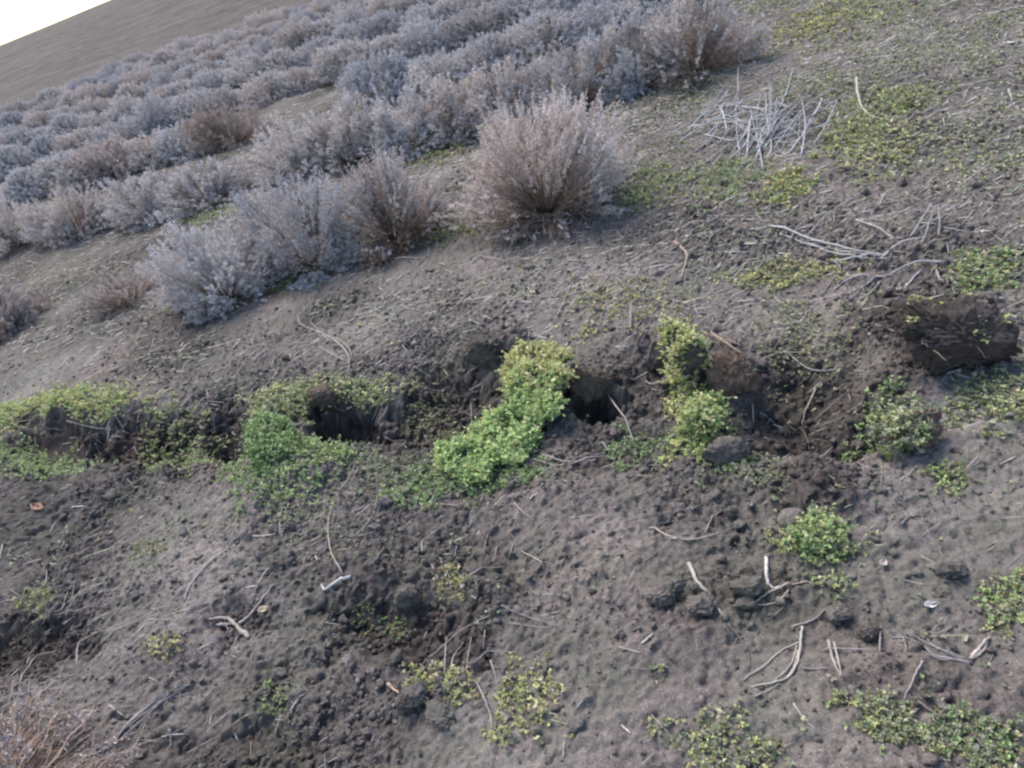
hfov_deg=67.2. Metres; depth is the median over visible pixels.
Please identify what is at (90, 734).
dry stalk
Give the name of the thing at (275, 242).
lavender bush
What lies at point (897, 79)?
dry stalk
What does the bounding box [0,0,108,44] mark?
sky
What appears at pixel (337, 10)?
lavender bush
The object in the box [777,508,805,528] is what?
field stone
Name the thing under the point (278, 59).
lavender bush
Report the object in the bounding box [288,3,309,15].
lavender bush
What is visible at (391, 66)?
lavender bush
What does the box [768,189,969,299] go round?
branch heap
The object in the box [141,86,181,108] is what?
lavender bush
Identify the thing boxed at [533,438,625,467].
dry branch
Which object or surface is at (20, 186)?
lavender bush
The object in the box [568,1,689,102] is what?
lavender bush
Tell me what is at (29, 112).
lavender bush
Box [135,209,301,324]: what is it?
lavender bush
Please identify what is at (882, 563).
dry leaf
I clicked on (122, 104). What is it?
lavender bush
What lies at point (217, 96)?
lavender bush
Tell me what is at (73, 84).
lavender bush
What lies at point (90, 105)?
lavender bush
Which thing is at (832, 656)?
dry stalk
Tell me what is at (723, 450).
soil clod
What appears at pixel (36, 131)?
lavender bush
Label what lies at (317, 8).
lavender bush
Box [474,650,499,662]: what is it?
dry stalk
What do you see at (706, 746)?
weed patch
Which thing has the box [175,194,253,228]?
weed patch
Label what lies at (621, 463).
weed patch
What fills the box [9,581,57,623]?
weed patch
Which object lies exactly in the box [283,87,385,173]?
lavender bush
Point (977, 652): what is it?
dry stick
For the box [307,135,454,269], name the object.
lavender bush
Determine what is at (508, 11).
lavender bush
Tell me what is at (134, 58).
lavender bush
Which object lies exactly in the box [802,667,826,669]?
dry stalk
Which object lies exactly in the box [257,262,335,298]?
weed patch
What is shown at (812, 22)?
weed patch
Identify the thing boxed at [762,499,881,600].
weed patch
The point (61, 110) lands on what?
lavender bush
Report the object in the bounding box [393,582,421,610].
soil clod
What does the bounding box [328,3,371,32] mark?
lavender bush
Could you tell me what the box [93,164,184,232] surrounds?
lavender bush
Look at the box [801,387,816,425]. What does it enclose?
dry stalk
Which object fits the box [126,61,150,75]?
lavender bush
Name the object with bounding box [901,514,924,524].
dry stalk
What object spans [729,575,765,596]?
soil clod
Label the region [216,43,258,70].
lavender bush
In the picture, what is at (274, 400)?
weed patch
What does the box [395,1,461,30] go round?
lavender bush
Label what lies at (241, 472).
weed patch
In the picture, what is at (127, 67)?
lavender bush
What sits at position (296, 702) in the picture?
dry stalk
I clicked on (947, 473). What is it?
weed patch
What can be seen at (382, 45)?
lavender bush
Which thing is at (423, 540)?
dry stalk
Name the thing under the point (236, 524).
weed patch
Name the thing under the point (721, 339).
stalk bundle
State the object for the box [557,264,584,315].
dry stalk
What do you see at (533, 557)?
dry stalk
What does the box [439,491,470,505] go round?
dry stalk
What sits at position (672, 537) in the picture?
dry stalk
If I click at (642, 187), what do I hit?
weed patch
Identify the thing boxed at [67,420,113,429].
dry stalk
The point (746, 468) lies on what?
weed patch
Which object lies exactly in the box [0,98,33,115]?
lavender bush
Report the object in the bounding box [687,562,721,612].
dry stick
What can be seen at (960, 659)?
stalk bundle
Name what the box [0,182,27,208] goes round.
lavender bush
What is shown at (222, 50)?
lavender bush
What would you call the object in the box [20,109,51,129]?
lavender bush
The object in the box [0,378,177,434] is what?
weed patch
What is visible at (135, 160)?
lavender bush
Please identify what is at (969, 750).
weed patch
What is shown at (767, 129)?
stalk pile
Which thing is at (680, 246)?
dry stalk
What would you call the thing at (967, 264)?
weed patch
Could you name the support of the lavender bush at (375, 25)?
on the ground at (626, 692)
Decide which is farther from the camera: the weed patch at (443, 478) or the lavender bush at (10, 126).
the lavender bush at (10, 126)
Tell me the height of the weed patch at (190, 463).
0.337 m
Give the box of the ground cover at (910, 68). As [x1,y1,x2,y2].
[0,0,1023,767]
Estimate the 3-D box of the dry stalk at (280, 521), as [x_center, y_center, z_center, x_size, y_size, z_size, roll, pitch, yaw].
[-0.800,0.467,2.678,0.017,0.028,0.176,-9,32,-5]
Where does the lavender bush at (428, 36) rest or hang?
on the ground at (626, 692)
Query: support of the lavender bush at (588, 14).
on the ground at (626, 692)
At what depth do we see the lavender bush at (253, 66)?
11.87 m
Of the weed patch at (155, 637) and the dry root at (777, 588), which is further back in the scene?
the weed patch at (155, 637)
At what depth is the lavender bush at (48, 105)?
17.04 m
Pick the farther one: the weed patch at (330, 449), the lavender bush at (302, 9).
the lavender bush at (302, 9)
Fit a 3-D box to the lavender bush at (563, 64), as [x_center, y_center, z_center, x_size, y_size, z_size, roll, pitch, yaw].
[0.474,-2.330,5.704,1.062,0.677,0.770,-10,32,-6]
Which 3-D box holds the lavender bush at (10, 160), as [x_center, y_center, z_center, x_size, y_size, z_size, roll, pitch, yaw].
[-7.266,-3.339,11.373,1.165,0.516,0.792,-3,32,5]
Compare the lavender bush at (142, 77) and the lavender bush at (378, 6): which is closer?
the lavender bush at (378, 6)
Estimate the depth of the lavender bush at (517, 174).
4.04 m
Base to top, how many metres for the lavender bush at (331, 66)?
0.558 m
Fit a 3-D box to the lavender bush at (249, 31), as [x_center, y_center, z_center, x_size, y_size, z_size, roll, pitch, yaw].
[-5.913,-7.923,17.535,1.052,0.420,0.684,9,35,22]
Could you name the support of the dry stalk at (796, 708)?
on the ground at (626, 692)
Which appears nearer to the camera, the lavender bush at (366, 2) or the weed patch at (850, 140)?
the weed patch at (850, 140)
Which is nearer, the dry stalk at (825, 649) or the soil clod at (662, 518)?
the dry stalk at (825, 649)
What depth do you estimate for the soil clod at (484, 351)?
3.09 m
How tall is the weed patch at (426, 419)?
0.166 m
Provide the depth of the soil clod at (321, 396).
3.22 m
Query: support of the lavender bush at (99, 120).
on the ground at (626, 692)
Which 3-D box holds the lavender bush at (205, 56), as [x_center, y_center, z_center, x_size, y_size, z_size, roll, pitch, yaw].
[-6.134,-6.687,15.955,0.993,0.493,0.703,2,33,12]
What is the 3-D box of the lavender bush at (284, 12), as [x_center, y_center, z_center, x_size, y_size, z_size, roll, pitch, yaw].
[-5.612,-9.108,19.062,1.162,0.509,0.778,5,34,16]
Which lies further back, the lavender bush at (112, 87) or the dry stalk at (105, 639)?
the lavender bush at (112, 87)
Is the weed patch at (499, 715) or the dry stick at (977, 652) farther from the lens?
the weed patch at (499, 715)
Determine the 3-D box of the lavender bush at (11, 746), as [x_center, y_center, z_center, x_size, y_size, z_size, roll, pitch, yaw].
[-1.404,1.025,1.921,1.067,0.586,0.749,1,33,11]
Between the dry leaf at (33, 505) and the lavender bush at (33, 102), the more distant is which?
the lavender bush at (33, 102)
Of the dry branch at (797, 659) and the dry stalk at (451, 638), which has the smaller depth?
the dry branch at (797, 659)
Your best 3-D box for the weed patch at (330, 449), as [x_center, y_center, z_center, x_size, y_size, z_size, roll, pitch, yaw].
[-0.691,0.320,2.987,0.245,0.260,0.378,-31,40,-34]
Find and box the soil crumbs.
[0,0,1023,767]
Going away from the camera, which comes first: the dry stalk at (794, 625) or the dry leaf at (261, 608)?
the dry stalk at (794, 625)
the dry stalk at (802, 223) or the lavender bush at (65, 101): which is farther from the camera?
the lavender bush at (65, 101)
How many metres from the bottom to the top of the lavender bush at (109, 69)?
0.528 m
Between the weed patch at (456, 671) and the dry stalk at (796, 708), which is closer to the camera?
the dry stalk at (796, 708)
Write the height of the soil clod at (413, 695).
0.055 m
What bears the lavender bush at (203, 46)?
on the ground at (626, 692)
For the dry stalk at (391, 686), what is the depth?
1.98 m
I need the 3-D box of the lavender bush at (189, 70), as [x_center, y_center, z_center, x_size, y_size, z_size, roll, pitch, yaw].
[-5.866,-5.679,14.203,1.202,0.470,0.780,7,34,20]
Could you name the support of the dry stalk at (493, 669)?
on the ground at (626, 692)
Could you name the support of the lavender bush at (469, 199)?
on the ground at (626, 692)
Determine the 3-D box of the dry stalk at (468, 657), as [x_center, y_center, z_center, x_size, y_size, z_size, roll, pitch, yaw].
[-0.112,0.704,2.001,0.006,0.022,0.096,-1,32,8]
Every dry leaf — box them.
[30,503,43,509]
[257,606,267,611]
[879,558,887,566]
[924,601,939,607]
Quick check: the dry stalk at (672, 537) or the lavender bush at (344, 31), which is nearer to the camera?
the dry stalk at (672, 537)
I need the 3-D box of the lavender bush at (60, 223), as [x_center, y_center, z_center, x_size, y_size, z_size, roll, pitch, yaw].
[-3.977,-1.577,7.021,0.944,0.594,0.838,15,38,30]
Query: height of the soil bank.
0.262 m
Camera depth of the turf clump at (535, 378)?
2.65 m
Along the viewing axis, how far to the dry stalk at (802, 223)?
3.29 m
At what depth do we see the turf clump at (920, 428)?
2.08 m
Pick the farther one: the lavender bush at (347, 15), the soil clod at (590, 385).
the lavender bush at (347, 15)
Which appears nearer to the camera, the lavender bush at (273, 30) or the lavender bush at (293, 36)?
the lavender bush at (293, 36)
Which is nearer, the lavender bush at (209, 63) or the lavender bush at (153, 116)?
the lavender bush at (153, 116)
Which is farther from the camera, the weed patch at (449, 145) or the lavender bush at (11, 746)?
the weed patch at (449, 145)
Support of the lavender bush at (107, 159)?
on the ground at (626, 692)
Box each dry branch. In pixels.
[298,317,351,372]
[394,246,429,275]
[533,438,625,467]
[743,626,803,686]
[777,347,836,371]
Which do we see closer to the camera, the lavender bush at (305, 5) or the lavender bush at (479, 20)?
the lavender bush at (479, 20)
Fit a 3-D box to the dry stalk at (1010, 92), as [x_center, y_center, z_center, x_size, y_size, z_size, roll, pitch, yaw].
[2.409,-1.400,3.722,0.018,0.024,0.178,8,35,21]
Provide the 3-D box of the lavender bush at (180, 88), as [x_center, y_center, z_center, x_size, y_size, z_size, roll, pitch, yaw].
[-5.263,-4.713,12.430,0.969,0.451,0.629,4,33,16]
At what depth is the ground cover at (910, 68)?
4.33 m
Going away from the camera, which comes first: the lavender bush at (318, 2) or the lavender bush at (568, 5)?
the lavender bush at (568, 5)
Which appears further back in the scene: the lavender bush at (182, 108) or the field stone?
the lavender bush at (182, 108)
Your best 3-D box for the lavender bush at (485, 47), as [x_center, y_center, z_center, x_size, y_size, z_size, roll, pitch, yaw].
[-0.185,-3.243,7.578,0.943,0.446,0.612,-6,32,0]
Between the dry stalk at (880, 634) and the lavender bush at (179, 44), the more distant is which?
the lavender bush at (179, 44)
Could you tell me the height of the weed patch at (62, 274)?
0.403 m
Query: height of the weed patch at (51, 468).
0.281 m
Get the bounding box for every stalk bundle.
[42,581,82,623]
[72,682,193,765]
[700,330,757,361]
[892,634,972,664]
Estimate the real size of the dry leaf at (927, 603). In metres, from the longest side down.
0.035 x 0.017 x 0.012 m
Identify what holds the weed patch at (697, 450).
on the ground at (626, 692)
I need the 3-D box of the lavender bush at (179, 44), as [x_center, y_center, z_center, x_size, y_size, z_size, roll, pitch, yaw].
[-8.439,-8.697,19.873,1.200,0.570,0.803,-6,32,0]
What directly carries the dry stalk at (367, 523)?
on the ground at (626, 692)
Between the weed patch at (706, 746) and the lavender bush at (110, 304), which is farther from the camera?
the lavender bush at (110, 304)
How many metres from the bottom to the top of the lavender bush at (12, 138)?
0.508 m
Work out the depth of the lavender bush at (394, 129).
6.00 m
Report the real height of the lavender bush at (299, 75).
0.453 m
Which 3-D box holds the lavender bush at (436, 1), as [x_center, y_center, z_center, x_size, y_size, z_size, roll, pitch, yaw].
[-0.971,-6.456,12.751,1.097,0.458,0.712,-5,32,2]
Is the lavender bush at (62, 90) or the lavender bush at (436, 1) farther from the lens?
the lavender bush at (62, 90)
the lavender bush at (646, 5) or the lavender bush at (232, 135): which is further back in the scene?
the lavender bush at (232, 135)
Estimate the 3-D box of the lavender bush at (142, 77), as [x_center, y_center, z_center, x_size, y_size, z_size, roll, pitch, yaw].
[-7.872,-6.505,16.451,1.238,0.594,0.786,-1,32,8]
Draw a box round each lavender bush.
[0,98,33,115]
[0,110,27,128]
[0,124,24,141]
[0,126,32,151]
[0,141,32,180]
[0,163,76,203]
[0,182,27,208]
[0,190,45,255]
[0,280,54,340]
[0,679,142,767]
[13,179,123,248]
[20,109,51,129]
[21,124,48,147]
[21,131,87,168]
[22,105,52,124]
[23,98,42,111]
[31,147,110,197]
[34,87,61,106]
[35,95,61,111]
[43,110,93,137]
[46,104,78,125]
[49,125,102,156]
[52,83,78,99]
[55,88,97,108]
[58,261,163,322]
[62,132,153,187]
[63,74,102,92]
[67,81,111,106]
[73,95,112,116]
[75,111,119,130]
[90,114,148,148]
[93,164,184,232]
[94,61,124,78]
[94,76,112,88]
[102,93,141,125]
[105,76,139,97]
[109,62,136,82]
[110,82,150,108]
[117,63,157,87]
[120,51,151,65]
[121,126,191,170]
[122,92,191,135]
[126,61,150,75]
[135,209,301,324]
[137,55,151,66]
[141,71,177,96]
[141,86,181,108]
[146,47,183,69]
[148,118,218,164]
[151,60,177,82]
[153,154,258,220]
[156,43,175,55]
[161,78,198,104]
[164,86,220,124]
[167,53,197,74]
[168,62,217,86]
[169,36,195,54]
[174,47,193,61]
[175,93,286,155]
[184,66,238,93]
[186,84,252,119]
[189,37,220,57]
[191,58,229,78]
[192,33,215,46]
[193,50,222,65]
[208,28,244,49]
[213,38,245,61]
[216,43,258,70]
[222,51,283,86]
[225,158,388,290]
[236,69,305,109]
[237,26,264,41]
[239,110,340,186]
[240,8,279,32]
[243,33,269,51]
[249,36,285,59]
[256,20,283,37]
[261,46,311,73]
[265,6,291,23]
[266,17,297,41]
[269,63,329,98]
[270,16,327,51]
[283,8,322,28]
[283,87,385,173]
[285,7,306,21]
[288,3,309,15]
[288,35,341,70]
[300,3,329,18]
[304,17,336,40]
[307,37,387,83]
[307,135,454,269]
[308,0,335,9]
[319,0,352,17]
[324,1,350,21]
[327,21,358,47]
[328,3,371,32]
[333,48,428,107]
[339,0,365,16]
[342,60,462,161]
[347,33,424,71]
[351,9,411,45]
[361,0,373,11]
[366,0,415,18]
[383,0,434,15]
[388,14,463,58]
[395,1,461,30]
[395,62,513,147]
[396,47,482,88]
[424,78,647,249]
[427,0,458,6]
[430,0,473,20]
[438,2,505,46]
[446,53,559,133]
[449,30,532,78]
[463,172,515,225]
[464,0,499,10]
[486,0,562,30]
[495,7,602,64]
[512,16,630,121]
[520,0,604,16]
[550,0,637,46]
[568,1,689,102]
[609,0,721,28]
[618,0,776,91]
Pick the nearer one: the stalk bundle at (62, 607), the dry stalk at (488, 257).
the stalk bundle at (62, 607)
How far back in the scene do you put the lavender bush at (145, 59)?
20.20 m
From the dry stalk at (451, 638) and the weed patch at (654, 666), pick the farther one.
the dry stalk at (451, 638)
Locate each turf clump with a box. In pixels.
[234,407,301,471]
[423,334,579,489]
[655,312,717,397]
[668,384,736,445]
[775,500,858,573]
[866,394,944,458]
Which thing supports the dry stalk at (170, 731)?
on the ground at (626, 692)
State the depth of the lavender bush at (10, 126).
15.30 m
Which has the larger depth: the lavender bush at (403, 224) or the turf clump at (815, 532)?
the lavender bush at (403, 224)
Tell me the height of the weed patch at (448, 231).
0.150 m
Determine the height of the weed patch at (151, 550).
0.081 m
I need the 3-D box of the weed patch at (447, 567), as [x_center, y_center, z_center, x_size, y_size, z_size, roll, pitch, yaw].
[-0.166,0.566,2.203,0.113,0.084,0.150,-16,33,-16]
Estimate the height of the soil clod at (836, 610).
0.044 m
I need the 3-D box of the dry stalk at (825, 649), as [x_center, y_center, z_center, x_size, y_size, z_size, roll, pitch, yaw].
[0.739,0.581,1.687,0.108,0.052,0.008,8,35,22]
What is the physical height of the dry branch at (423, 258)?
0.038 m
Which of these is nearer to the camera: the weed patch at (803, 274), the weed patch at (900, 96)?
the weed patch at (803, 274)
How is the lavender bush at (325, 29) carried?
on the ground at (626, 692)
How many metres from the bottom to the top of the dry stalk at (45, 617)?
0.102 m
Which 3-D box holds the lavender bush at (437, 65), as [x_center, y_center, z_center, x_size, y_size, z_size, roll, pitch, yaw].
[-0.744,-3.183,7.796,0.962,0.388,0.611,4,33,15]
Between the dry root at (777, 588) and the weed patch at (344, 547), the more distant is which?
the weed patch at (344, 547)
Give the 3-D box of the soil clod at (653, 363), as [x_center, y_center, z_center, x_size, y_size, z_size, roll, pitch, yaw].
[0.536,-0.124,2.759,0.129,0.204,0.120,-6,32,0]
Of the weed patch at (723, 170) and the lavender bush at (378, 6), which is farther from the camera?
the lavender bush at (378, 6)
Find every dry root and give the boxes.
[209,584,274,639]
[321,575,350,590]
[756,581,812,605]
[764,554,779,588]
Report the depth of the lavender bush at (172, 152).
8.52 m
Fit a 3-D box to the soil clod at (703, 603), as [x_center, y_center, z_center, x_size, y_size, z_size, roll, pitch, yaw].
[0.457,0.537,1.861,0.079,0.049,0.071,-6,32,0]
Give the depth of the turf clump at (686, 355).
2.51 m
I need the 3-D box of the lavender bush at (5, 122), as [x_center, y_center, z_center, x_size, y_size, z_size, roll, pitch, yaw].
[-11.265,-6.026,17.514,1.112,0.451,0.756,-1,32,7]
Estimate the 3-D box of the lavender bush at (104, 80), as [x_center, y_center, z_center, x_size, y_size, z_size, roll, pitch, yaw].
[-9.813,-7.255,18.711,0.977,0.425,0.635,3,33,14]
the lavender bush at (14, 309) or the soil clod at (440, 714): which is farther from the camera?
the lavender bush at (14, 309)
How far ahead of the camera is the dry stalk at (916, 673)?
1.57 m
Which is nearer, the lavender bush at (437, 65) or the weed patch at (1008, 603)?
the weed patch at (1008, 603)
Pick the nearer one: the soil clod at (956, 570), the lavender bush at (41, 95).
the soil clod at (956, 570)
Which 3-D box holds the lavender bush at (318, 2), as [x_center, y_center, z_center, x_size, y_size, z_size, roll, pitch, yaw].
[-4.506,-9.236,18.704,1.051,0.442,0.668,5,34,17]
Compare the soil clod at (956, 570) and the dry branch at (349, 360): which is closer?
the soil clod at (956, 570)
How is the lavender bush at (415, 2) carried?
on the ground at (626, 692)
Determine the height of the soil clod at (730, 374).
0.195 m
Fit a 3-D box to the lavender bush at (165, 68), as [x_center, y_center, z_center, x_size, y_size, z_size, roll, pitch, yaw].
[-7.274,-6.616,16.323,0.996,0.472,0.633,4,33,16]
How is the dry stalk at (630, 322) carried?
on the ground at (626, 692)
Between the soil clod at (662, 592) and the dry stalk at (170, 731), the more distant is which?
the dry stalk at (170, 731)
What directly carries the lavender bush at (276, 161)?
on the ground at (626, 692)
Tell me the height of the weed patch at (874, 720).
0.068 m
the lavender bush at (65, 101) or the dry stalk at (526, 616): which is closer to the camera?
the dry stalk at (526, 616)
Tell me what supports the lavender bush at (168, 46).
on the ground at (626, 692)
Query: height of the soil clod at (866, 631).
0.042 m
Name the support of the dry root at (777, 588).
on the ground at (626, 692)
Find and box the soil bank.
[886,286,1023,376]
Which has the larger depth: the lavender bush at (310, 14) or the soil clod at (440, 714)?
the lavender bush at (310, 14)
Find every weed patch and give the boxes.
[0,240,140,308]
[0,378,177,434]
[0,431,114,481]
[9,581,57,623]
[124,536,167,569]
[135,388,239,477]
[135,630,184,662]
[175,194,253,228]
[190,487,362,552]
[211,437,349,520]
[234,366,418,424]
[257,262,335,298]
[257,669,296,725]
[298,432,366,473]
[312,439,447,494]
[319,513,394,565]
[354,602,415,638]
[355,449,578,509]
[398,138,475,167]
[400,373,460,447]
[401,659,511,707]
[407,210,479,250]
[433,560,475,602]
[470,650,582,746]
[548,273,712,344]
[584,157,692,216]
[592,417,671,472]
[641,696,807,767]
[648,662,666,683]
[652,419,754,472]
[660,373,731,441]
[673,145,768,211]
[693,450,795,490]
[710,246,873,296]
[737,290,863,401]
[741,161,830,217]
[748,0,928,53]
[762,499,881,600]
[808,92,933,191]
[820,684,951,760]
[840,375,927,462]
[842,80,959,113]
[906,669,1023,767]
[915,458,983,498]
[931,243,1023,293]
[942,363,1023,443]
[970,565,1023,641]
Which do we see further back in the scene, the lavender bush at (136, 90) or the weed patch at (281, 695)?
the lavender bush at (136, 90)
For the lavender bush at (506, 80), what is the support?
on the ground at (626, 692)
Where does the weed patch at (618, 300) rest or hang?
on the ground at (626, 692)
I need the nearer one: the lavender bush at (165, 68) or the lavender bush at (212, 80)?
the lavender bush at (212, 80)
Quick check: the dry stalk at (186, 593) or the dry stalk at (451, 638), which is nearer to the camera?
the dry stalk at (451, 638)
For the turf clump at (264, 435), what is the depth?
2.94 m
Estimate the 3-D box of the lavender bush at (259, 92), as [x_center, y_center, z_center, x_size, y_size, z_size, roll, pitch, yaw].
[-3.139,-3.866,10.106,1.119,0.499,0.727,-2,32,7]
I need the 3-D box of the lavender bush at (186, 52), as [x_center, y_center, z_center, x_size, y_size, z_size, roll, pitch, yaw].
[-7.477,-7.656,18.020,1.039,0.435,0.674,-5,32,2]
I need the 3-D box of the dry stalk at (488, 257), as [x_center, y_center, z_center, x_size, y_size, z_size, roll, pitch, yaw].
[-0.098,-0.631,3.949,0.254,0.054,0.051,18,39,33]
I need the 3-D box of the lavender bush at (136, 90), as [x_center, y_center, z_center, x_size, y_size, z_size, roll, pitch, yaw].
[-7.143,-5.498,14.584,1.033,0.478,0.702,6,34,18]
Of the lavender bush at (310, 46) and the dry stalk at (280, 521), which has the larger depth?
the lavender bush at (310, 46)
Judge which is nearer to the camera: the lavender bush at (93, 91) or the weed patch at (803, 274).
the weed patch at (803, 274)
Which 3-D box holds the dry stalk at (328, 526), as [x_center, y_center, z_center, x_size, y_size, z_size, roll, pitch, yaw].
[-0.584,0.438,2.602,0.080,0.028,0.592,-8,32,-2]
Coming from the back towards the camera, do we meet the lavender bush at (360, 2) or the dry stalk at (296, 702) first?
the lavender bush at (360, 2)
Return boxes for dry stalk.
[20,651,61,681]
[29,610,78,630]
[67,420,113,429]
[76,575,137,664]
[77,718,106,744]
[102,606,163,642]
[133,724,189,746]
[168,729,171,745]
[181,530,209,546]
[184,549,225,600]
[279,501,285,537]
[290,693,304,712]
[327,459,356,575]
[357,497,378,536]
[386,682,399,693]
[421,530,436,553]
[422,611,501,664]
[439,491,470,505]
[443,637,446,674]
[450,642,463,670]
[465,639,470,671]
[467,566,502,576]
[472,255,507,262]
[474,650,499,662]
[476,682,492,735]
[490,660,496,681]
[501,605,557,626]
[521,550,543,569]
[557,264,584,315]
[562,741,565,757]
[607,394,635,446]
[629,303,631,328]
[641,634,652,643]
[649,509,724,539]
[672,240,687,278]
[728,623,750,666]
[754,683,779,697]
[776,141,839,159]
[790,214,822,237]
[791,606,828,627]
[793,702,815,730]
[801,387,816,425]
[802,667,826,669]
[819,446,832,459]
[822,647,877,651]
[827,639,841,676]
[855,77,881,118]
[879,626,881,651]
[882,71,913,85]
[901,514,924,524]
[904,660,923,698]
[917,700,1007,763]
[1007,89,1012,100]
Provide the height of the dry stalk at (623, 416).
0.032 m
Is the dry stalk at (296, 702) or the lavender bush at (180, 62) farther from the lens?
the lavender bush at (180, 62)
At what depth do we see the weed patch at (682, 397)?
2.54 m
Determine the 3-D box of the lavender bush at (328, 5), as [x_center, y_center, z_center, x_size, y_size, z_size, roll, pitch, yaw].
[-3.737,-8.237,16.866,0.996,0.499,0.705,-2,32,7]
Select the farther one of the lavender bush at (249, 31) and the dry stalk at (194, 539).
the lavender bush at (249, 31)
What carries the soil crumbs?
on the ground at (626, 692)
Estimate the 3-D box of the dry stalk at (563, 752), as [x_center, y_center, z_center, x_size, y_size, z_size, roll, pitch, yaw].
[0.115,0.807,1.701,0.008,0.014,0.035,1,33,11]
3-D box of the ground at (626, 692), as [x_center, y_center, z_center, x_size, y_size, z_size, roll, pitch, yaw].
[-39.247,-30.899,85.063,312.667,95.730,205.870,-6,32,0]
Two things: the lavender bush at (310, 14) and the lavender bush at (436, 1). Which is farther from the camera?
the lavender bush at (310, 14)
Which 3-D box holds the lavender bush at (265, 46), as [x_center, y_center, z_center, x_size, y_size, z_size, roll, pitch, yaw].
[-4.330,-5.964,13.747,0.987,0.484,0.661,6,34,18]
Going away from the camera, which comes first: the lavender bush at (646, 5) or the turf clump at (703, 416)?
the turf clump at (703, 416)
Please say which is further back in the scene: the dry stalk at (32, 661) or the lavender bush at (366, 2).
the lavender bush at (366, 2)
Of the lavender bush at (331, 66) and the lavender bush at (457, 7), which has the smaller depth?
the lavender bush at (331, 66)
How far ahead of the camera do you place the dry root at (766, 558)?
1.89 m
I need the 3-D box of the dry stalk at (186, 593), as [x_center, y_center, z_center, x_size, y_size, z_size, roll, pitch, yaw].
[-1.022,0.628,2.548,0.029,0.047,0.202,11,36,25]
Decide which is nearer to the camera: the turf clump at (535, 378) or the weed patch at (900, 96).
the turf clump at (535, 378)
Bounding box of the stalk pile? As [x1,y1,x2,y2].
[661,63,886,168]
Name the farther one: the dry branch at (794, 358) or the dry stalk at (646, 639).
the dry branch at (794, 358)
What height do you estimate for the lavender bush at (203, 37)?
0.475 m
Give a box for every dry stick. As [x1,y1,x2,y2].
[372,384,393,420]
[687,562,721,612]
[969,636,990,660]
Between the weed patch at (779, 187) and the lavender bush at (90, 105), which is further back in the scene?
the lavender bush at (90, 105)
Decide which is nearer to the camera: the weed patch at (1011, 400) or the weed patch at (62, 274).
the weed patch at (1011, 400)
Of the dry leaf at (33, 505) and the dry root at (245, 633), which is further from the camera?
the dry leaf at (33, 505)
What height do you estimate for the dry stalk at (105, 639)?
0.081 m
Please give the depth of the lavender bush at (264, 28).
17.32 m
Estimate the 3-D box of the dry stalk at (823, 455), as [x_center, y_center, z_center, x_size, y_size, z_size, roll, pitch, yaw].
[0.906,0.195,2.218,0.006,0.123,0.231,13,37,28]
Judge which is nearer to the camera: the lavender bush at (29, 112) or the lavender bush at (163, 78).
the lavender bush at (163, 78)
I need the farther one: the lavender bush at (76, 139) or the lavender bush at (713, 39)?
the lavender bush at (76, 139)
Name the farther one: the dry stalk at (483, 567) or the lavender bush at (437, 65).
the lavender bush at (437, 65)
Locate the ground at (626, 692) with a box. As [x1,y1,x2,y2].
[0,0,1023,767]
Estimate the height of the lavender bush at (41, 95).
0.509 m
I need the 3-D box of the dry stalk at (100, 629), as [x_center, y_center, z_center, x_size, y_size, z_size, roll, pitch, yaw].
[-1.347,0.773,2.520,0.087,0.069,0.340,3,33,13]
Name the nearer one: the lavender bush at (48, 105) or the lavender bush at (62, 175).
the lavender bush at (62, 175)
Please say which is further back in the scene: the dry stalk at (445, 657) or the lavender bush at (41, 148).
the lavender bush at (41, 148)
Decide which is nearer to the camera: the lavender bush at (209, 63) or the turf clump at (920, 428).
the turf clump at (920, 428)
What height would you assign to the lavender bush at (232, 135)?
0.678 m
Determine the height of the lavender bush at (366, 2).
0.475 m
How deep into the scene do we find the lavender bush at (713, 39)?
5.37 m
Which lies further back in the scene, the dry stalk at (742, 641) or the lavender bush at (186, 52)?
the lavender bush at (186, 52)
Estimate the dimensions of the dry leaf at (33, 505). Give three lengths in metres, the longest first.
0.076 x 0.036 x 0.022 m
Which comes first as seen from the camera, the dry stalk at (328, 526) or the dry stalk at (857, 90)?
the dry stalk at (328, 526)
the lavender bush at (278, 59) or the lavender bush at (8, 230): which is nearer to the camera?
the lavender bush at (8, 230)
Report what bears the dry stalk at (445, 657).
on the ground at (626, 692)
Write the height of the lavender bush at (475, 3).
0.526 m
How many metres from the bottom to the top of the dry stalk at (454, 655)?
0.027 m
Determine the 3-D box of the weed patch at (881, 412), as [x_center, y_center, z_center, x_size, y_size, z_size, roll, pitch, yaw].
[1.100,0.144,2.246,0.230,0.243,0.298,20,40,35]
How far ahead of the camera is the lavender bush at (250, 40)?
15.57 m
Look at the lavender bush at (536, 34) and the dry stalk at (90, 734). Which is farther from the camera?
the lavender bush at (536, 34)
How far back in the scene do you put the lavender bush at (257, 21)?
19.06 m
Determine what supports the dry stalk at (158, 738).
on the ground at (626, 692)
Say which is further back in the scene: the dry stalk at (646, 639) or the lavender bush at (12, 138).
the lavender bush at (12, 138)
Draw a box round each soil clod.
[306,383,341,410]
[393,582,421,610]
[394,681,430,708]
[424,699,456,730]
[458,334,510,367]
[568,367,619,405]
[640,575,684,609]
[645,320,675,375]
[654,512,671,525]
[686,590,717,615]
[700,435,750,465]
[705,348,762,399]
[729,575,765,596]
[824,600,852,622]
[854,620,880,641]
[932,562,968,577]
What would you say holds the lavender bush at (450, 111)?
on the ground at (626, 692)
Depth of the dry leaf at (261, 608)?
2.37 m
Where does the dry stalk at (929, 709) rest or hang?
on the ground at (626, 692)

